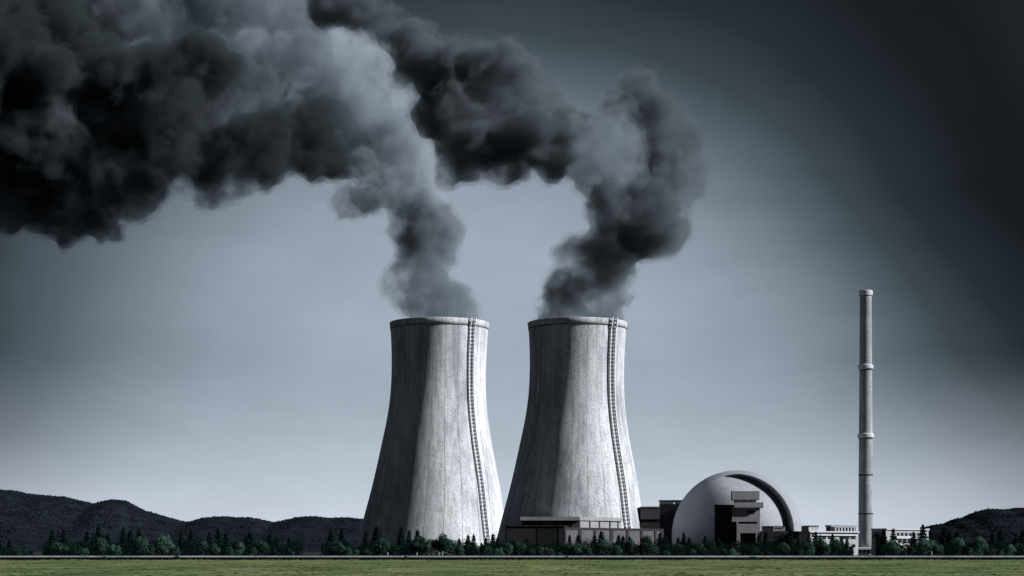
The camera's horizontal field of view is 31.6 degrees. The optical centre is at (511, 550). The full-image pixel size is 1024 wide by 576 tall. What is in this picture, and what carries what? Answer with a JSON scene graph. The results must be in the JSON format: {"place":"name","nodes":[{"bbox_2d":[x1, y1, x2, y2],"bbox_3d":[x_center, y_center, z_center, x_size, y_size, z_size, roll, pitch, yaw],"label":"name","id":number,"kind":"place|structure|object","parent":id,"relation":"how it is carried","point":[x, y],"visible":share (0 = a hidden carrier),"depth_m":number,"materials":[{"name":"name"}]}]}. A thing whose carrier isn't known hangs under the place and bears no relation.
{"place":"outdoors","nodes":[
{"label":"outdoors","id":0,"kind":"place"},
{"bbox_2d":[0,492,361,552],"bbox_3d":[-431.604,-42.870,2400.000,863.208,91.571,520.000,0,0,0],"label":"hills","id":1,"kind":"structure","parent":0,"point":[67,534],"depth_m":2285.42,"materials":[{"name":"plant"}]},
{"bbox_2d":[0,489,362,549],"bbox_3d":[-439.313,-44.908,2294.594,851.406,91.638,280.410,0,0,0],"label":"forest","id":2,"kind":"object","parent":1,"relation":"on","point":[201,522],"visible":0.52,"depth_m":2312.72,"materials":[{"name":"plant"}]},
{"bbox_2d":[356,317,503,553],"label":"cooling tower","id":3,"kind":"structure","parent":0,"point":[436,475],"depth_m":1034.51,"materials":[{"name":"concrete"}]},
{"bbox_2d":[33,553,980,555],"bbox_3d":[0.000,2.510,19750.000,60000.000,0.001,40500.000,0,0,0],"label":"ground","id":4,"kind":"structure","parent":0,"point":[304,554],"depth_m":890.44,"materials":[{"name":"green plant"}]},
{"bbox_2d":[6,539,13,555],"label":"conifer","id":5,"kind":"object","parent":4,"relation":"on","point":[9,544],"visible":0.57,"depth_m":725.77,"materials":[{"name":"green plant"}]},
{"bbox_2d":[42,530,56,555],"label":"conifer","id":6,"kind":"object","parent":4,"relation":"on","point":[51,539],"visible":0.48,"depth_m":679.87,"materials":[{"name":"green plant"}]},
{"bbox_2d":[44,542,69,555],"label":"broadleaf tree","id":7,"kind":"object","parent":4,"relation":"on","point":[51,548],"visible":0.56,"depth_m":650.11,"materials":[{"name":"green plant"}]},
{"bbox_2d":[59,529,68,555],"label":"conifer","id":8,"kind":"object","parent":4,"relation":"on","point":[63,536],"visible":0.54,"depth_m":719.88,"materials":[{"name":"green plant"}]},
{"bbox_2d":[80,548,89,555],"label":"broadleaf tree","id":9,"kind":"object","parent":4,"relation":"on","point":[85,553],"visible":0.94,"depth_m":629.78,"materials":[{"name":"green plant"}]},
{"bbox_2d":[82,531,90,554],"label":"conifer","id":10,"kind":"object","parent":4,"relation":"on","point":[86,537],"visible":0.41,"depth_m":717.18,"materials":[{"name":"green plant"}]},
{"bbox_2d":[89,525,105,555],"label":"conifer","id":11,"kind":"object","parent":4,"relation":"on","point":[99,534],"visible":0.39,"depth_m":699.12,"materials":[{"name":"green plant"}]},
{"bbox_2d":[94,538,108,555],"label":"broadleaf tree","id":12,"kind":"object","parent":4,"relation":"on","point":[101,545],"visible":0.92,"depth_m":641.69,"materials":[{"name":"green plant"}]},
{"bbox_2d":[109,544,122,555],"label":"broadleaf tree","id":13,"kind":"object","parent":4,"relation":"on","point":[112,549],"visible":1,"depth_m":629.97,"materials":[{"name":"green plant"}]},
{"bbox_2d":[118,527,129,555],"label":"conifer","id":14,"kind":"object","parent":4,"relation":"on","point":[123,538],"visible":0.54,"depth_m":699.51,"materials":[{"name":"green plant"}]},
{"bbox_2d":[126,530,133,554],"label":"conifer","id":15,"kind":"object","parent":4,"relation":"on","point":[130,537],"visible":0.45,"depth_m":712.43,"materials":[{"name":"green plant"}]},
{"bbox_2d":[131,530,146,555],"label":"conifer","id":16,"kind":"object","parent":4,"relation":"on","point":[139,534],"visible":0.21,"depth_m":702.19,"materials":[{"name":"green plant"}]},
{"bbox_2d":[134,536,148,555],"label":"broadleaf tree","id":17,"kind":"object","parent":4,"relation":"on","point":[141,543],"visible":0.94,"depth_m":632.52,"materials":[{"name":"green plant"}]},
{"bbox_2d":[145,544,153,555],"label":"broadleaf tree","id":18,"kind":"object","parent":4,"relation":"on","point":[149,550],"visible":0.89,"depth_m":633.41,"materials":[{"name":"green plant"}]},
{"bbox_2d":[154,535,174,555],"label":"broadleaf tree","id":19,"kind":"object","parent":4,"relation":"on","point":[162,540],"visible":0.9,"depth_m":634.90,"materials":[{"name":"green plant"}]},
{"bbox_2d":[171,547,180,555],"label":"broadleaf tree","id":20,"kind":"object","parent":4,"relation":"on","point":[173,552],"visible":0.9,"depth_m":634.57,"materials":[{"name":"green plant"}]},
{"bbox_2d":[177,532,184,555],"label":"conifer","id":21,"kind":"object","parent":4,"relation":"on","point":[181,539],"visible":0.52,"depth_m":727.82,"materials":[{"name":"green plant"}]},
{"bbox_2d":[185,529,198,555],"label":"conifer","id":22,"kind":"object","parent":4,"relation":"on","point":[191,537],"visible":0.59,"depth_m":700.32,"materials":[{"name":"green plant"}]},
{"bbox_2d":[198,541,209,555],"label":"broadleaf tree","id":23,"kind":"object","parent":4,"relation":"on","point":[202,545],"visible":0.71,"depth_m":641.67,"materials":[{"name":"green plant"}]},
{"bbox_2d":[200,532,213,555],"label":"conifer","id":24,"kind":"object","parent":4,"relation":"on","point":[209,538],"visible":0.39,"depth_m":719.25,"materials":[{"name":"green plant"}]},
{"bbox_2d":[205,543,220,555],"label":"broadleaf tree","id":25,"kind":"object","parent":4,"relation":"on","point":[214,548],"visible":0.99,"depth_m":630.83,"materials":[{"name":"green plant"}]},
{"bbox_2d":[212,527,224,555],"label":"conifer","id":26,"kind":"object","parent":4,"relation":"on","point":[218,538],"visible":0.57,"depth_m":703.79,"materials":[{"name":"green plant"}]},
{"bbox_2d":[222,533,232,555],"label":"conifer","id":27,"kind":"object","parent":4,"relation":"on","point":[225,539],"visible":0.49,"depth_m":712.36,"materials":[{"name":"green plant"}]},
{"bbox_2d":[223,547,235,555],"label":"broadleaf tree","id":28,"kind":"object","parent":4,"relation":"on","point":[229,550],"visible":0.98,"depth_m":618.59,"materials":[{"name":"green plant"}]},
{"bbox_2d":[232,542,244,554],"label":"broadleaf tree","id":29,"kind":"object","parent":4,"relation":"on","point":[240,548],"visible":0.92,"depth_m":632.83,"materials":[{"name":"green plant"}]},
{"bbox_2d":[241,531,255,555],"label":"conifer","id":30,"kind":"object","parent":4,"relation":"on","point":[250,535],"visible":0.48,"depth_m":687.64,"materials":[{"name":"green plant"}]},
{"bbox_2d":[252,540,269,555],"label":"broadleaf tree","id":31,"kind":"object","parent":4,"relation":"on","point":[261,543],"visible":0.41,"depth_m":652.14,"materials":[{"name":"green plant"}]},
{"bbox_2d":[321,530,335,555],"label":"conifer","id":32,"kind":"object","parent":4,"relation":"on","point":[330,537],"visible":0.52,"depth_m":724.58,"materials":[{"name":"green plant"}]},
{"bbox_2d":[328,541,344,555],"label":"broadleaf tree","id":33,"kind":"object","parent":4,"relation":"on","point":[336,548],"visible":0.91,"depth_m":627.83,"materials":[{"name":"green plant"}]},
{"bbox_2d":[335,528,346,555],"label":"conifer","id":34,"kind":"object","parent":4,"relation":"on","point":[341,535],"visible":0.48,"depth_m":716.24,"materials":[{"name":"green plant"}]},
{"bbox_2d":[341,547,352,555],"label":"broadleaf tree","id":35,"kind":"object","parent":4,"relation":"on","point":[347,551],"visible":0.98,"depth_m":613.04,"materials":[{"name":"green plant"}]},
{"bbox_2d":[358,531,373,555],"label":"conifer","id":36,"kind":"object","parent":4,"relation":"on","point":[365,539],"visible":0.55,"depth_m":666.37,"materials":[{"name":"green plant"}]},
{"bbox_2d":[369,526,386,555],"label":"conifer","id":37,"kind":"object","parent":4,"relation":"on","point":[376,534],"visible":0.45,"depth_m":694.63,"materials":[{"name":"green plant"}]},
{"bbox_2d":[373,537,389,555],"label":"broadleaf tree","id":38,"kind":"object","parent":4,"relation":"on","point":[379,545],"visible":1,"depth_m":626.25,"materials":[{"name":"green plant"}]},
{"bbox_2d":[395,527,404,555],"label":"conifer","id":39,"kind":"object","parent":4,"relation":"on","point":[401,536],"visible":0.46,"depth_m":720.00,"materials":[{"name":"green plant"}]},
{"bbox_2d":[402,530,415,555],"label":"conifer","id":40,"kind":"object","parent":4,"relation":"on","point":[409,537],"visible":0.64,"depth_m":670.03,"materials":[{"name":"green plant"}]},
{"bbox_2d":[410,536,427,555],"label":"broadleaf tree","id":41,"kind":"object","parent":4,"relation":"on","point":[417,543],"visible":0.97,"depth_m":626.34,"materials":[{"name":"green plant"}]},
{"bbox_2d":[423,538,437,554],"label":"broadleaf tree","id":42,"kind":"object","parent":4,"relation":"on","point":[427,546],"visible":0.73,"depth_m":622.55,"materials":[{"name":"green plant"}]},
{"bbox_2d":[430,533,454,555],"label":"broadleaf tree","id":43,"kind":"object","parent":4,"relation":"on","point":[443,543],"visible":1,"depth_m":610.96,"materials":[{"name":"green plant"}]},
{"bbox_2d":[454,546,464,555],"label":"broadleaf tree","id":44,"kind":"object","parent":4,"relation":"on","point":[458,550],"visible":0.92,"depth_m":619.72,"materials":[{"name":"green plant"}]},
{"bbox_2d":[481,544,492,555],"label":"broadleaf tree","id":45,"kind":"object","parent":4,"relation":"on","point":[487,549],"visible":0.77,"depth_m":634.47,"materials":[{"name":"green plant"}]},
{"bbox_2d":[493,547,504,555],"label":"broadleaf tree","id":46,"kind":"object","parent":4,"relation":"on","point":[498,551],"visible":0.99,"depth_m":612.47,"materials":[{"name":"green plant"}]},
{"bbox_2d":[503,543,512,555],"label":"broadleaf tree","id":47,"kind":"object","parent":4,"relation":"on","point":[507,549],"visible":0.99,"depth_m":615.64,"materials":[{"name":"green plant"}]},
{"bbox_2d":[0,538,1023,555],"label":"undergrowth","id":48,"kind":"object","parent":4,"relation":"on","point":[185,548],"visible":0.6,"depth_m":640.75,"materials":[{"name":"green plant"}]},
{"bbox_2d":[0,556,1023,559],"bbox_3d":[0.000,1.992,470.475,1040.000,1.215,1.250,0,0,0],"label":"wall","id":49,"kind":"structure","parent":4,"relation":"on","point":[507,557],"depth_m":470.00,"materials":[{"name":"grey concrete"}]},
{"bbox_2d":[513,542,527,555],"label":"broadleaf tree","id":50,"kind":"object","parent":4,"relation":"on","point":[520,549],"visible":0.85,"depth_m":634.07,"materials":[{"name":"green plant"}]},
{"bbox_2d":[543,547,554,555],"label":"broadleaf tree","id":51,"kind":"object","parent":4,"relation":"on","point":[548,550],"visible":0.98,"depth_m":628.42,"materials":[{"name":"green plant"}]},
{"bbox_2d":[565,543,581,555],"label":"broadleaf tree","id":52,"kind":"object","parent":4,"relation":"on","point":[570,547],"visible":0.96,"depth_m":630.46,"materials":[{"name":"green plant"}]},
{"bbox_2d":[505,517,663,555],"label":"turbine hall","id":53,"kind":"structure","parent":4,"relation":"on","point":[541,530],"depth_m":850.00,"materials":[{"name":"grey concrete"}]},
{"bbox_2d":[582,548,592,555],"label":"broadleaf tree","id":54,"kind":"object","parent":4,"relation":"on","point":[588,550],"visible":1,"depth_m":628.71,"materials":[{"name":"green plant"}]},
{"bbox_2d":[594,531,610,555],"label":"conifer","id":55,"kind":"object","parent":4,"relation":"on","point":[600,537],"visible":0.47,"depth_m":690.29,"materials":[{"name":"green plant"}]},
{"bbox_2d":[597,539,612,555],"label":"broadleaf tree","id":56,"kind":"object","parent":4,"relation":"on","point":[607,543],"visible":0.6,"depth_m":650.26,"materials":[{"name":"green plant"}]},
{"bbox_2d":[611,545,622,555],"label":"broadleaf tree","id":57,"kind":"object","parent":4,"relation":"on","point":[615,552],"visible":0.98,"depth_m":630.89,"materials":[{"name":"green plant"}]},
{"bbox_2d":[620,536,627,555],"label":"conifer","id":58,"kind":"object","parent":4,"relation":"on","point":[623,540],"visible":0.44,"depth_m":669.68,"materials":[{"name":"green plant"}]},
{"bbox_2d":[624,538,635,554],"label":"broadleaf tree","id":59,"kind":"object","parent":4,"relation":"on","point":[630,547],"visible":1,"depth_m":616.05,"materials":[{"name":"green plant"}]},
{"bbox_2d":[636,535,657,555],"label":"broadleaf tree","id":60,"kind":"object","parent":4,"relation":"on","point":[648,545],"visible":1,"depth_m":615.44,"materials":[{"name":"green plant"}]},
{"bbox_2d":[640,506,659,528],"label":"service building","id":61,"kind":"structure","parent":4,"relation":"on","point":[650,517],"depth_m":908.00,"materials":[{"name":"grey concrete"}]},
{"bbox_2d":[659,500,681,550],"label":"service tower","id":62,"kind":"structure","parent":4,"relation":"on","point":[668,509],"depth_m":972.00,"materials":[{"name":"grey concrete"}]},
{"bbox_2d":[692,543,706,555],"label":"broadleaf tree","id":63,"kind":"object","parent":4,"relation":"on","point":[698,546],"visible":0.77,"depth_m":635.66,"materials":[{"name":"green plant"}]},
{"bbox_2d":[705,542,717,555],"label":"broadleaf tree","id":64,"kind":"object","parent":4,"relation":"on","point":[711,549],"visible":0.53,"depth_m":648.66,"materials":[{"name":"green plant"}]},
{"bbox_2d":[712,538,724,555],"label":"conifer","id":65,"kind":"object","parent":4,"relation":"on","point":[718,542],"visible":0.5,"depth_m":667.62,"materials":[{"name":"green plant"}]},
{"bbox_2d":[714,505,736,548],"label":"dark annex","id":66,"kind":"object","parent":4,"relation":"on","point":[725,528],"visible":0.68,"depth_m":904.00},
{"bbox_2d":[727,548,737,555],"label":"broadleaf tree","id":67,"kind":"object","parent":4,"relation":"on","point":[731,551],"visible":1,"depth_m":624.37,"materials":[{"name":"green plant"}]},
{"bbox_2d":[672,470,801,554],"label":"reactor dome","id":68,"kind":"structure","parent":4,"relation":"on","point":[694,519],"depth_m":929.88,"materials":[{"name":"concrete"}]},
{"bbox_2d":[731,491,762,554],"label":"stepped building","id":69,"kind":"structure","parent":4,"relation":"on","point":[746,511],"depth_m":900.00,"materials":[{"name":"grey concrete"}]},
{"bbox_2d":[740,533,755,554],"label":"doorway","id":70,"kind":"structure","parent":69,"relation":"in","point":[745,538],"depth_m":902.47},
{"bbox_2d":[746,547,763,555],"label":"broadleaf tree","id":71,"kind":"object","parent":4,"relation":"on","point":[755,554],"visible":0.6,"depth_m":648.25,"materials":[{"name":"green plant"}]},
{"bbox_2d":[754,532,763,555],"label":"conifer","id":72,"kind":"object","parent":4,"relation":"on","point":[759,539],"visible":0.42,"depth_m":664.84,"materials":[{"name":"green plant"}]},
{"bbox_2d":[762,531,771,553],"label":"conifer","id":73,"kind":"object","parent":4,"relation":"on","point":[765,537],"visible":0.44,"depth_m":724.38,"materials":[{"name":"green plant"}]},
{"bbox_2d":[779,542,789,553],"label":"broadleaf tree","id":74,"kind":"object","parent":4,"relation":"on","point":[786,550],"visible":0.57,"depth_m":643.48,"materials":[{"name":"green plant"}]},
{"bbox_2d":[761,526,808,547],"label":"workshop","id":75,"kind":"structure","parent":4,"relation":"on","point":[774,533],"depth_m":904.00,"materials":[{"name":"grey concrete"}]},
{"bbox_2d":[784,528,797,555],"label":"conifer","id":76,"kind":"object","parent":4,"relation":"on","point":[790,539],"visible":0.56,"depth_m":722.48,"materials":[{"name":"green plant"}]},
{"bbox_2d":[792,548,803,555],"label":"broadleaf tree","id":77,"kind":"object","parent":4,"relation":"on","point":[798,552],"visible":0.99,"depth_m":611.55,"materials":[{"name":"green plant"}]},
{"bbox_2d":[801,542,814,555],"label":"broadleaf tree","id":78,"kind":"object","parent":4,"relation":"on","point":[809,547],"visible":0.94,"depth_m":631.74,"materials":[{"name":"green plant"}]},
{"bbox_2d":[811,531,821,555],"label":"conifer","id":79,"kind":"object","parent":4,"relation":"on","point":[815,539],"visible":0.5,"depth_m":685.45,"materials":[{"name":"green plant"}]},
{"bbox_2d":[815,539,830,555],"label":"broadleaf tree","id":80,"kind":"object","parent":4,"relation":"on","point":[820,545],"visible":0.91,"depth_m":634.91,"materials":[{"name":"green plant"}]},
{"bbox_2d":[801,525,859,554],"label":"office building","id":81,"kind":"structure","parent":4,"relation":"on","point":[850,535],"depth_m":915.90,"materials":[{"name":"concrete"}]},
{"bbox_2d":[830,538,840,555],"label":"broadleaf tree","id":82,"kind":"object","parent":4,"relation":"on","point":[835,540],"visible":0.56,"depth_m":649.93,"materials":[{"name":"green plant"}]},
{"bbox_2d":[858,290,873,554],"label":"chimney","id":83,"kind":"object","parent":4,"relation":"on","point":[865,474],"visible":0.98,"depth_m":956.98,"materials":[{"name":"concrete"}]},
{"bbox_2d":[873,529,887,555],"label":"conifer","id":84,"kind":"object","parent":4,"relation":"on","point":[883,540],"visible":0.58,"depth_m":697.15,"materials":[{"name":"green plant"}]},
{"bbox_2d":[878,540,899,555],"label":"broadleaf tree","id":85,"kind":"object","parent":4,"relation":"on","point":[894,543],"visible":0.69,"depth_m":643.08,"materials":[{"name":"green plant"}]},
{"bbox_2d":[887,528,898,555],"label":"conifer","id":86,"kind":"object","parent":4,"relation":"on","point":[892,536],"visible":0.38,"depth_m":687.43,"materials":[{"name":"green plant"}]},
{"bbox_2d":[871,528,929,555],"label":"administration building","id":87,"kind":"structure","parent":4,"relation":"on","point":[902,534],"depth_m":891.39,"materials":[{"name":"concrete"}]},
{"bbox_2d":[908,532,918,555],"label":"conifer","id":88,"kind":"object","parent":4,"relation":"on","point":[913,539],"visible":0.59,"depth_m":674.06,"materials":[{"name":"green plant"}]},
{"bbox_2d":[916,524,929,555],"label":"conifer","id":89,"kind":"object","parent":4,"relation":"on","point":[922,532],"visible":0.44,"depth_m":696.27,"materials":[{"name":"green plant"}]},
{"bbox_2d":[917,538,935,555],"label":"broadleaf tree","id":90,"kind":"object","parent":4,"relation":"on","point":[924,543],"visible":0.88,"depth_m":633.71,"materials":[{"name":"green plant"}]},
{"bbox_2d":[930,543,943,555],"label":"broadleaf tree","id":91,"kind":"object","parent":4,"relation":"on","point":[937,549],"visible":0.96,"depth_m":618.55,"materials":[{"name":"green plant"}]},
{"bbox_2d":[938,527,947,544],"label":"conifer","id":92,"kind":"object","parent":4,"relation":"on","point":[943,536],"visible":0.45,"depth_m":723.45,"materials":[{"name":"green plant"}]},
{"bbox_2d":[944,530,953,555],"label":"conifer","id":93,"kind":"object","parent":4,"relation":"on","point":[950,538],"visible":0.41,"depth_m":704.60,"materials":[{"name":"green plant"}]},
{"bbox_2d":[951,537,964,555],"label":"broadleaf tree","id":94,"kind":"object","parent":4,"relation":"on","point":[958,542],"visible":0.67,"depth_m":646.36,"materials":[{"name":"green plant"}]},
{"bbox_2d":[960,542,973,555],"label":"broadleaf tree","id":95,"kind":"object","parent":4,"relation":"on","point":[968,549],"visible":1,"depth_m":615.01,"materials":[{"name":"green plant"}]},
{"bbox_2d":[972,536,987,555],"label":"broadleaf tree","id":96,"kind":"object","parent":4,"relation":"on","point":[981,544],"visible":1,"depth_m":615.29,"materials":[{"name":"green plant"}]},
{"bbox_2d":[987,529,1000,555],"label":"conifer","id":97,"kind":"object","parent":4,"relation":"on","point":[992,537],"visible":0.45,"depth_m":696.44,"materials":[{"name":"green plant"}]},
{"bbox_2d":[994,529,1006,555],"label":"conifer","id":98,"kind":"object","parent":4,"relation":"on","point":[1000,536],"visible":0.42,"depth_m":720.68,"materials":[{"name":"green plant"}]},
{"bbox_2d":[1005,544,1015,555],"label":"broadleaf tree","id":99,"kind":"object","parent":4,"relation":"on","point":[1011,548],"visible":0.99,"depth_m":612.20,"materials":[{"name":"green plant"}]},
{"bbox_2d":[1013,543,1023,555],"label":"broadleaf tree","id":100,"kind":"object","parent":4,"relation":"on","point":[1018,550],"visible":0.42,"depth_m":653.49,"materials":[{"name":"green plant"}]},
{"bbox_2d":[1015,530,1023,543],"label":"conifer","id":101,"kind":"object","parent":4,"relation":"on","point":[1021,537],"visible":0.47,"depth_m":721.09,"materials":[{"name":"green plant"}]},
{"bbox_2d":[0,560,1023,575],"bbox_3d":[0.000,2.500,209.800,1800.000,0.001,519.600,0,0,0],"label":"meadow","id":102,"kind":"structure","parent":0,"point":[921,568],"depth_m":264.49,"materials":[{"name":"green plant"}]},
{"bbox_2d":[0,559,1023,559],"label":"weeds","id":103,"kind":"object","parent":102,"relation":"on","point":[536,559],"visible":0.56,"depth_m":467.74,"materials":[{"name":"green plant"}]},
{"bbox_2d":[0,0,1023,547],"label":"sky","id":104,"kind":"structure","parent":0,"point":[217,217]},
{"bbox_2d":[497,317,640,552],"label":"cooling tower","id":105,"kind":"structure","parent":0,"point":[574,457],"depth_m":899.57,"materials":[{"name":"concrete"}]},
{"bbox_2d":[929,509,1023,550],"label":"hills","id":106,"kind":"structure","parent":0,"point":[1003,530],"depth_m":2009.08,"materials":[{"name":"plant"}]},
{"bbox_2d":[925,507,1023,545],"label":"forest","id":107,"kind":"object","parent":106,"relation":"on","point":[987,511],"visible":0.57,"depth_m":2032.64,"materials":[{"name":"plant"}]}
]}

